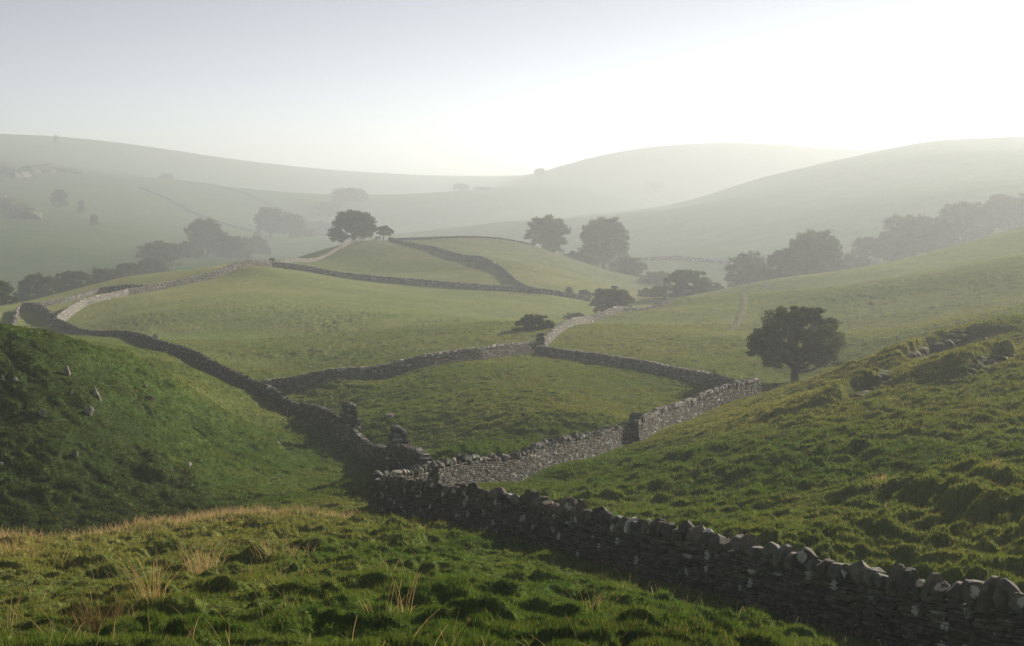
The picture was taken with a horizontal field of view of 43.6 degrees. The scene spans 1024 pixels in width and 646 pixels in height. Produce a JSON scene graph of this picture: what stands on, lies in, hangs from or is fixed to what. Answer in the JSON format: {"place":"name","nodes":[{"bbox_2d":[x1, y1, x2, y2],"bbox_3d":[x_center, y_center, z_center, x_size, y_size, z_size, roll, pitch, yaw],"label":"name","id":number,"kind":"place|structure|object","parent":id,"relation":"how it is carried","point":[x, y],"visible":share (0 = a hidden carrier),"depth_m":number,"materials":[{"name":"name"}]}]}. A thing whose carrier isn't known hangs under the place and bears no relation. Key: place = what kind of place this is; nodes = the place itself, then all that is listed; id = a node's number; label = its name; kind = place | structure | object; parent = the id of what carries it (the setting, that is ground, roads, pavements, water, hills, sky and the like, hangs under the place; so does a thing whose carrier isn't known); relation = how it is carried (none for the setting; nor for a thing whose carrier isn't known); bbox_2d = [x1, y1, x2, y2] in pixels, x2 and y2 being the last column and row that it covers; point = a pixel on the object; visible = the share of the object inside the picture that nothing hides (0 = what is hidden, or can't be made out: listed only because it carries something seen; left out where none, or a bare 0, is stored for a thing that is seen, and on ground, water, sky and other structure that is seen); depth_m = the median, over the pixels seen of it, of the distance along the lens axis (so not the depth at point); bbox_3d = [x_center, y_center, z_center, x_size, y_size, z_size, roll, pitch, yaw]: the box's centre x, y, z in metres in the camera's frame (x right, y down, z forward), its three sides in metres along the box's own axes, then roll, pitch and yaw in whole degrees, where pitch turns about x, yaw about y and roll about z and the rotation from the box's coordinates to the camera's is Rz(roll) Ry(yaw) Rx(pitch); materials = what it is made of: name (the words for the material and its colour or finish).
{"place":"outdoors","nodes":[
{"label":"outdoors","id":0,"kind":"place"},
{"bbox_2d":[0,502,364,545],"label":"dry grass","id":1,"kind":"structure","parent":0,"point":[213,513],"depth_m":37.54,"materials":[{"name":"plant"}]},
{"bbox_2d":[0,363,1019,645],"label":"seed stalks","id":2,"kind":"object","parent":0,"point":[358,573],"visible":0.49,"depth_m":21.17,"materials":[{"name":"beige plant"}]},
{"bbox_2d":[0,229,1023,645],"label":"ground","id":3,"kind":"structure","parent":0,"point":[256,303],"depth_m":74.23,"materials":[{"name":"plant"}]},
{"bbox_2d":[0,280,17,305],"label":"broadleaf tree","id":4,"kind":"object","parent":3,"relation":"on","point":[8,289],"visible":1,"depth_m":258.43,"materials":[{"name":"green plant"}]},
{"bbox_2d":[0,589,22,626],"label":"grass tuft","id":5,"kind":"object","parent":3,"relation":"on","point":[10,612],"visible":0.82,"depth_m":16.12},
{"bbox_2d":[11,306,21,324],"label":"dry stone wall","id":6,"kind":"structure","parent":3,"relation":"on","point":[18,309],"depth_m":229.77,"materials":[{"name":"stone"}]},
{"bbox_2d":[0,527,49,556],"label":"grass tuft","id":7,"kind":"object","parent":3,"relation":"on","point":[15,549],"visible":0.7,"depth_m":28.70,"materials":[{"name":"plant"}]},
{"bbox_2d":[21,302,51,322],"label":"dry stone wall","id":8,"kind":"structure","parent":3,"relation":"on","point":[42,310],"depth_m":242.46,"materials":[{"name":"stone"}]},
{"bbox_2d":[38,410,45,416],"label":"boulder","id":9,"kind":"object","parent":3,"relation":"on","point":[42,413],"visible":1,"depth_m":67.30,"materials":[{"name":"stone"}]},
{"bbox_2d":[49,312,57,326],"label":"stone pier","id":10,"kind":"structure","parent":3,"relation":"on","point":[52,315],"depth_m":229.46,"materials":[{"name":"stone"}]},
{"bbox_2d":[64,365,70,376],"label":"boulder","id":11,"kind":"object","parent":3,"relation":"on","point":[67,371],"visible":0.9,"depth_m":72.60,"materials":[{"name":"stone"}]},
{"bbox_2d":[71,450,77,456],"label":"boulder","id":12,"kind":"object","parent":3,"relation":"on","point":[74,453],"visible":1,"depth_m":65.01,"materials":[{"name":"stone"}]},
{"bbox_2d":[84,407,93,415],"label":"boulder","id":13,"kind":"object","parent":3,"relation":"on","point":[89,411],"visible":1,"depth_m":70.12,"materials":[{"name":"stone"}]},
{"bbox_2d":[37,284,144,305],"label":"dry stone wall","id":14,"kind":"structure","parent":3,"relation":"on","point":[82,295],"depth_m":283.58,"materials":[{"name":"stone"}]},
{"bbox_2d":[46,583,144,632],"bbox_3d":[-5.210,3.566,16.059,1.207,0.711,1.448,-3,8,-25],"label":"grass tuft","id":15,"kind":"object","parent":3,"relation":"on","point":[99,622],"visible":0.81,"depth_m":15.99,"materials":[{"name":"plant"}]},
{"bbox_2d":[92,387,101,401],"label":"boulder","id":16,"kind":"object","parent":3,"relation":"on","point":[95,393],"visible":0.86,"depth_m":72.41,"materials":[{"name":"stone"}]},
{"bbox_2d":[110,549,198,604],"bbox_3d":[-4.809,3.378,17.107,0.866,0.795,1.204,5,9,36],"label":"grass tuft","id":17,"kind":"object","parent":3,"relation":"on","point":[152,596],"visible":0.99,"depth_m":17.06,"materials":[{"name":"plant"}]},
{"bbox_2d":[55,259,271,320],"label":"dry stone wall","id":18,"kind":"structure","parent":3,"relation":"on","point":[67,313],"depth_m":282.03,"materials":[{"name":"stone"}]},
{"bbox_2d":[160,536,229,575],"bbox_3d":[-5.947,4.461,24.231,1.250,0.798,1.333,-6,9,-41],"label":"grass tuft","id":19,"kind":"object","parent":3,"relation":"on","point":[199,565],"visible":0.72,"depth_m":24.28,"materials":[{"name":"plant"}]},
{"bbox_2d":[52,318,438,480],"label":"dry stone wall","id":20,"kind":"structure","parent":3,"relation":"on","point":[364,449],"depth_m":110.98,"materials":[{"name":"stone"}]},
{"bbox_2d":[269,258,274,266],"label":"stone pier","id":21,"kind":"structure","parent":3,"relation":"on","point":[273,261],"depth_m":319.35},
{"bbox_2d":[248,533,310,562],"bbox_3d":[-4.818,4.732,26.438,1.337,0.793,1.033,-1,7,-8],"label":"grass tuft","id":22,"kind":"object","parent":3,"relation":"on","point":[273,550],"visible":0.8,"depth_m":26.49,"materials":[{"name":"plant"}]},
{"bbox_2d":[282,542,316,553],"bbox_3d":[-4.742,5.077,28.159,0.900,0.675,1.090,0,7,0],"label":"grass tuft","id":23,"kind":"object","parent":3,"relation":"on","point":[294,548],"visible":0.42,"depth_m":28.30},
{"bbox_2d":[335,401,361,444],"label":"stone pier","id":24,"kind":"structure","parent":3,"relation":"on","point":[348,415],"depth_m":92.39,"materials":[{"name":"stone"}]},
{"bbox_2d":[352,578,407,616],"bbox_3d":[-1.561,3.591,15.927,0.716,0.612,0.934,-5,8,-34],"label":"grass tuft","id":25,"kind":"object","parent":3,"relation":"on","point":[387,602],"visible":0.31,"depth_m":16.08,"materials":[{"name":"plant"}]},
{"bbox_2d":[385,413,393,418],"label":"boulder","id":26,"kind":"object","parent":3,"relation":"on","point":[390,415],"visible":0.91,"depth_m":97.64,"materials":[{"name":"stone"}]},
{"bbox_2d":[383,425,408,471],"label":"stone pier","id":27,"kind":"structure","parent":3,"relation":"on","point":[398,435],"depth_m":72.07,"materials":[{"name":"stone"}]},
{"bbox_2d":[260,341,536,392],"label":"dry stone wall","id":28,"kind":"structure","parent":3,"relation":"on","point":[290,384],"depth_m":127.10,"materials":[{"name":"stone"}]},
{"bbox_2d":[388,570,422,611],"bbox_3d":[-1.416,3.534,16.891,0.469,0.683,0.643,0,7,0],"label":"grass tuft","id":29,"kind":"object","parent":3,"relation":"on","point":[407,596],"visible":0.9,"depth_m":16.91,"materials":[{"name":"plant"}]},
{"bbox_2d":[274,262,589,301],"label":"dry stone wall","id":30,"kind":"structure","parent":3,"relation":"on","point":[403,280],"depth_m":318.66,"materials":[{"name":"stone"}]},
{"bbox_2d":[388,237,535,287],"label":"dry stone wall","id":31,"kind":"structure","parent":3,"relation":"on","point":[476,258],"depth_m":368.04,"materials":[{"name":"stone"}]},
{"bbox_2d":[368,421,632,500],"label":"dry stone wall","id":32,"kind":"structure","parent":3,"relation":"on","point":[515,466],"depth_m":64.04,"materials":[{"name":"stone"}]},
{"bbox_2d":[0,293,1023,537],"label":"grass","id":33,"kind":"structure","parent":3,"relation":"on","point":[920,393],"depth_m":81.24,"materials":[{"name":"plant"}]},
{"bbox_2d":[510,314,554,330],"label":"bush","id":34,"kind":"object","parent":3,"relation":"on","point":[530,321],"visible":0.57,"depth_m":174.25,"materials":[{"name":"green plant"}]},
{"bbox_2d":[536,333,544,345],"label":"stone pier","id":35,"kind":"structure","parent":3,"relation":"on","point":[540,339],"depth_m":148.84,"materials":[{"name":"stone"}]},
{"bbox_2d":[565,287,572,292],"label":"bush","id":36,"kind":"object","parent":3,"relation":"on","point":[569,289],"visible":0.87,"depth_m":304.74,"materials":[{"name":"green plant"}]},
{"bbox_2d":[562,312,584,318],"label":"bush","id":37,"kind":"object","parent":3,"relation":"on","point":[570,315],"visible":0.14,"depth_m":241.67,"materials":[{"name":"green plant"}]},
{"bbox_2d":[578,289,591,299],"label":"bush","id":38,"kind":"object","parent":3,"relation":"on","point":[585,292],"visible":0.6,"depth_m":308.85,"materials":[{"name":"green plant"}]},
{"bbox_2d":[562,582,615,610],"bbox_3d":[1.135,4.101,18.958,0.863,0.551,1.006,-5,9,-36],"label":"grass tuft","id":39,"kind":"object","parent":3,"relation":"on","point":[593,597],"visible":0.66,"depth_m":18.95,"materials":[{"name":"plant"}]},
{"bbox_2d":[544,296,669,345],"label":"dry stone wall","id":40,"kind":"structure","parent":3,"relation":"on","point":[554,333],"depth_m":204.22,"materials":[{"name":"stone"}]},
{"bbox_2d":[588,286,635,312],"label":"broadleaf tree","id":41,"kind":"object","parent":3,"relation":"on","point":[620,297],"visible":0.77,"depth_m":259.22,"materials":[{"name":"green plant"}]},
{"bbox_2d":[628,412,643,434],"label":"stone pier","id":42,"kind":"structure","parent":3,"relation":"on","point":[634,415],"depth_m":79.96,"materials":[{"name":"stone"}]},
{"bbox_2d":[535,345,737,386],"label":"dry stone wall","id":43,"kind":"structure","parent":3,"relation":"on","point":[698,376],"depth_m":123.41,"materials":[{"name":"stone"}]},
{"bbox_2d":[636,286,663,296],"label":"bush","id":44,"kind":"object","parent":3,"relation":"on","point":[645,291],"visible":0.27,"depth_m":326.12,"materials":[{"name":"green plant"}]},
{"bbox_2d":[653,269,713,297],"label":"bush","id":45,"kind":"object","parent":3,"relation":"on","point":[681,279],"visible":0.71,"depth_m":316.36,"materials":[{"name":"green plant"}]},
{"bbox_2d":[368,473,1023,645],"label":"dry stone wall","id":46,"kind":"structure","parent":3,"relation":"on","point":[900,604],"depth_m":25.85,"materials":[{"name":"stone"}]},
{"bbox_2d":[631,377,760,442],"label":"dry stone wall","id":47,"kind":"structure","parent":3,"relation":"on","point":[656,419],"depth_m":89.40,"materials":[{"name":"stone"}]},
{"bbox_2d":[728,282,771,330],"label":"track","id":48,"kind":"structure","parent":3,"relation":"on","point":[741,310],"depth_m":203.89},
{"bbox_2d":[745,305,846,381],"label":"broadleaf tree","id":49,"kind":"object","parent":3,"relation":"on","point":[768,342],"visible":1,"depth_m":113.84,"materials":[{"name":"green plant"}]},
{"bbox_2d":[850,369,891,397],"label":"rock outcrop","id":50,"kind":"object","parent":3,"relation":"on","point":[880,378],"visible":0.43,"depth_m":73.86,"materials":[{"name":"stone"}]},
{"bbox_2d":[909,331,988,358],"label":"rock outcrop","id":51,"kind":"object","parent":3,"relation":"on","point":[954,339],"visible":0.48,"depth_m":92.99,"materials":[{"name":"stone"}]},
{"bbox_2d":[947,354,1015,385],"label":"rock outcrop","id":52,"kind":"object","parent":3,"relation":"on","point":[979,361],"visible":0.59,"depth_m":72.31,"materials":[{"name":"stone"}]},
{"bbox_2d":[0,134,1023,305],"bbox_3d":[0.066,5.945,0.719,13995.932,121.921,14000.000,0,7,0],"label":"hills","id":53,"kind":"structure","parent":0,"point":[720,201],"depth_m":973.43,"materials":[{"name":"plant"}]},
{"bbox_2d":[0,195,42,219],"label":"limestone crag","id":54,"kind":"structure","parent":53,"relation":"on","point":[17,208],"depth_m":798.51,"materials":[{"name":"stone"}]},
{"bbox_2d":[12,272,65,301],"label":"bush","id":55,"kind":"object","parent":53,"relation":"on","point":[38,289],"visible":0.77,"depth_m":334.65,"materials":[{"name":"green plant"}]},
{"bbox_2d":[0,163,82,178],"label":"limestone crag","id":56,"kind":"structure","parent":53,"relation":"on","point":[24,171],"depth_m":1185.30,"materials":[{"name":"stone"}]},
{"bbox_2d":[53,135,57,143],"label":"broadleaf tree","id":57,"kind":"object","parent":53,"relation":"on","point":[55,138],"visible":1,"depth_m":1713.96,"materials":[{"name":"green plant"}]},
{"bbox_2d":[49,189,67,207],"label":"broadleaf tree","id":58,"kind":"object","parent":53,"relation":"on","point":[57,200],"visible":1,"depth_m":941.34,"materials":[{"name":"green plant"}]},
{"bbox_2d":[52,270,95,292],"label":"bush","id":59,"kind":"object","parent":53,"relation":"on","point":[73,279],"visible":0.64,"depth_m":356.26,"materials":[{"name":"green plant"}]},
{"bbox_2d":[77,200,84,213],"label":"bush","id":60,"kind":"object","parent":53,"relation":"on","point":[81,208],"visible":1,"depth_m":905.22,"materials":[{"name":"green plant"}]},
{"bbox_2d":[90,214,98,225],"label":"bush","id":61,"kind":"object","parent":53,"relation":"on","point":[94,220],"visible":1,"depth_m":795.44,"materials":[{"name":"green plant"}]},
{"bbox_2d":[84,267,121,285],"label":"bush","id":62,"kind":"object","parent":53,"relation":"on","point":[99,275],"visible":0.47,"depth_m":387.55,"materials":[{"name":"green plant"}]},
{"bbox_2d":[112,262,148,277],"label":"bush","id":63,"kind":"object","parent":53,"relation":"on","point":[129,269],"visible":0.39,"depth_m":431.63,"materials":[{"name":"green plant"}]},
{"bbox_2d":[137,257,169,273],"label":"bush","id":64,"kind":"object","parent":53,"relation":"on","point":[156,264],"visible":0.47,"depth_m":475.04,"materials":[{"name":"green plant"}]},
{"bbox_2d":[135,240,182,266],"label":"broadleaf tree","id":65,"kind":"object","parent":53,"relation":"on","point":[161,251],"visible":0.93,"depth_m":546.23,"materials":[{"name":"green plant"}]},
{"bbox_2d":[157,173,174,180],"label":"bush","id":66,"kind":"object","parent":53,"relation":"on","point":[168,176],"visible":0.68,"depth_m":1450.43,"materials":[{"name":"green plant"}]},
{"bbox_2d":[169,241,205,257],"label":"bush","id":67,"kind":"object","parent":53,"relation":"on","point":[191,249],"visible":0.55,"depth_m":608.40,"materials":[{"name":"green plant"}]},
{"bbox_2d":[138,186,251,230],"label":"dry stone wall","id":68,"kind":"structure","parent":53,"relation":"on","point":[203,216],"depth_m":1072.46,"materials":[{"name":"stone"}]},
{"bbox_2d":[183,217,228,255],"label":"broadleaf tree","id":69,"kind":"object","parent":53,"relation":"on","point":[202,232],"visible":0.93,"depth_m":661.14,"materials":[{"name":"green plant"}]},
{"bbox_2d":[171,179,289,212],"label":"dry stone wall","id":70,"kind":"structure","parent":53,"relation":"on","point":[269,203],"depth_m":1303.72,"materials":[{"name":"stone"}]},
{"bbox_2d":[212,235,252,258],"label":"bush","id":71,"kind":"object","parent":53,"relation":"on","point":[236,244],"visible":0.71,"depth_m":663.00,"materials":[{"name":"green plant"}]},
{"bbox_2d":[241,235,270,254],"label":"bush","id":72,"kind":"object","parent":53,"relation":"on","point":[255,243],"visible":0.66,"depth_m":742.15,"materials":[{"name":"green plant"}]},
{"bbox_2d":[252,207,286,237],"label":"broadleaf tree","id":73,"kind":"object","parent":53,"relation":"on","point":[262,223],"visible":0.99,"depth_m":903.21,"materials":[{"name":"green plant"}]},
{"bbox_2d":[277,212,306,237],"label":"broadleaf tree","id":74,"kind":"object","parent":53,"relation":"on","point":[290,221],"visible":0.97,"depth_m":910.77,"materials":[{"name":"green plant"}]},
{"bbox_2d":[292,229,320,236],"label":"bush","id":75,"kind":"object","parent":53,"relation":"on","point":[308,232],"visible":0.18,"depth_m":944.42,"materials":[{"name":"green plant"}]},
{"bbox_2d":[303,220,331,235],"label":"bush","id":76,"kind":"object","parent":53,"relation":"on","point":[321,227],"visible":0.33,"depth_m":1059.81,"materials":[{"name":"green plant"}]},
{"bbox_2d":[276,238,364,262],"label":"dry stone wall","id":77,"kind":"structure","parent":53,"relation":"on","point":[289,260],"depth_m":373.95,"materials":[{"name":"stone"}]},
{"bbox_2d":[312,202,345,215],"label":"bush","id":78,"kind":"object","parent":53,"relation":"on","point":[327,208],"visible":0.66,"depth_m":1203.85,"materials":[{"name":"green plant"}]},
{"bbox_2d":[328,187,370,204],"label":"broadleaf tree","id":79,"kind":"object","parent":53,"relation":"on","point":[344,194],"visible":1,"depth_m":1267.51,"materials":[{"name":"green plant"}]},
{"bbox_2d":[326,209,380,242],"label":"broadleaf tree","id":80,"kind":"object","parent":53,"relation":"on","point":[349,220],"visible":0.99,"depth_m":431.82,"materials":[{"name":"green plant"}]},
{"bbox_2d":[373,225,393,239],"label":"broadleaf tree","id":81,"kind":"object","parent":53,"relation":"on","point":[382,230],"visible":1,"depth_m":431.87,"materials":[{"name":"green plant"}]},
{"bbox_2d":[453,183,469,190],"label":"broadleaf tree","id":82,"kind":"object","parent":53,"relation":"on","point":[458,186],"visible":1,"depth_m":1452.40,"materials":[{"name":"green plant"}]},
{"bbox_2d":[397,236,532,245],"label":"dry stone wall","id":83,"kind":"structure","parent":53,"relation":"on","point":[427,238],"depth_m":443.13,"materials":[{"name":"stone"}]},
{"bbox_2d":[474,187,491,189],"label":"broadleaf tree","id":84,"kind":"object","parent":53,"relation":"on","point":[480,188],"visible":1,"depth_m":1381.39,"materials":[{"name":"green plant"}]},
{"bbox_2d":[533,168,545,177],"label":"broadleaf tree","id":85,"kind":"object","parent":53,"relation":"on","point":[539,172],"visible":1,"depth_m":1582.95,"materials":[{"name":"green plant"}]},
{"bbox_2d":[523,214,571,252],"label":"broadleaf tree","id":86,"kind":"object","parent":53,"relation":"on","point":[549,230],"visible":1,"depth_m":477.74,"materials":[{"name":"green plant"}]},
{"bbox_2d":[564,249,598,266],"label":"bush","id":87,"kind":"object","parent":53,"relation":"on","point":[588,256],"visible":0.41,"depth_m":451.86,"materials":[{"name":"green plant"}]},
{"bbox_2d":[577,216,629,268],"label":"broadleaf tree","id":88,"kind":"object","parent":53,"relation":"on","point":[604,232],"visible":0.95,"depth_m":476.42,"materials":[{"name":"green plant"}]},
{"bbox_2d":[607,256,648,276],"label":"bush","id":89,"kind":"object","parent":53,"relation":"on","point":[626,265],"visible":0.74,"depth_m":445.29,"materials":[{"name":"green plant"}]},
{"bbox_2d":[638,271,672,285],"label":"bush","id":90,"kind":"object","parent":53,"relation":"on","point":[655,277],"visible":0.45,"depth_m":425.26,"materials":[{"name":"green plant"}]},
{"bbox_2d":[636,255,731,264],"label":"dry stone wall","id":91,"kind":"structure","parent":53,"relation":"on","point":[685,258],"depth_m":563.23,"materials":[{"name":"stone"}]},
{"bbox_2d":[706,282,724,292],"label":"bush","id":92,"kind":"object","parent":53,"relation":"on","point":[717,286],"visible":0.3,"depth_m":338.41,"materials":[{"name":"green plant"}]},
{"bbox_2d":[723,250,765,287],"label":"broadleaf tree","id":93,"kind":"object","parent":53,"relation":"on","point":[749,270],"visible":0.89,"depth_m":371.17,"materials":[{"name":"green plant"}]},
{"bbox_2d":[761,247,803,279],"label":"broadleaf tree","id":94,"kind":"object","parent":53,"relation":"on","point":[785,262],"visible":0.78,"depth_m":361.81,"materials":[{"name":"green plant"}]},
{"bbox_2d":[788,229,843,275],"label":"broadleaf tree","id":95,"kind":"object","parent":53,"relation":"on","point":[810,248],"visible":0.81,"depth_m":368.80,"materials":[{"name":"green plant"}]},
{"bbox_2d":[842,252,872,269],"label":"bush","id":96,"kind":"object","parent":53,"relation":"on","point":[850,261],"visible":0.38,"depth_m":407.26,"materials":[{"name":"green plant"}]},
{"bbox_2d":[851,236,879,258],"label":"broadleaf tree","id":97,"kind":"object","parent":53,"relation":"on","point":[863,248],"visible":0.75,"depth_m":446.30,"materials":[{"name":"green plant"}]},
{"bbox_2d":[869,232,914,264],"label":"broadleaf tree","id":98,"kind":"object","parent":53,"relation":"on","point":[885,249],"visible":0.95,"depth_m":434.10,"materials":[{"name":"green plant"}]},
{"bbox_2d":[878,214,946,257],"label":"broadleaf tree","id":99,"kind":"object","parent":53,"relation":"on","point":[910,225],"visible":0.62,"depth_m":448.37,"materials":[{"name":"green plant"}]},
{"bbox_2d":[918,216,961,252],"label":"broadleaf tree","id":100,"kind":"object","parent":53,"relation":"on","point":[938,231],"visible":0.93,"depth_m":439.32,"materials":[{"name":"green plant"}]},
{"bbox_2d":[935,201,999,244],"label":"broadleaf tree","id":101,"kind":"object","parent":53,"relation":"on","point":[966,217],"visible":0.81,"depth_m":468.89,"materials":[{"name":"green plant"}]},
{"bbox_2d":[982,193,1023,232],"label":"broadleaf tree","id":102,"kind":"object","parent":53,"relation":"on","point":[1009,209],"visible":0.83,"depth_m":486.22,"materials":[{"name":"green plant"}]},
{"bbox_2d":[1013,193,1023,225],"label":"broadleaf tree","id":103,"kind":"object","parent":53,"relation":"on","point":[1021,194],"visible":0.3,"depth_m":492.49,"materials":[{"name":"green plant"}]},
{"bbox_2d":[0,0,1023,168],"label":"sky","id":104,"kind":"structure","parent":0,"point":[321,84],"materials":[{"name":"white"}]}
]}

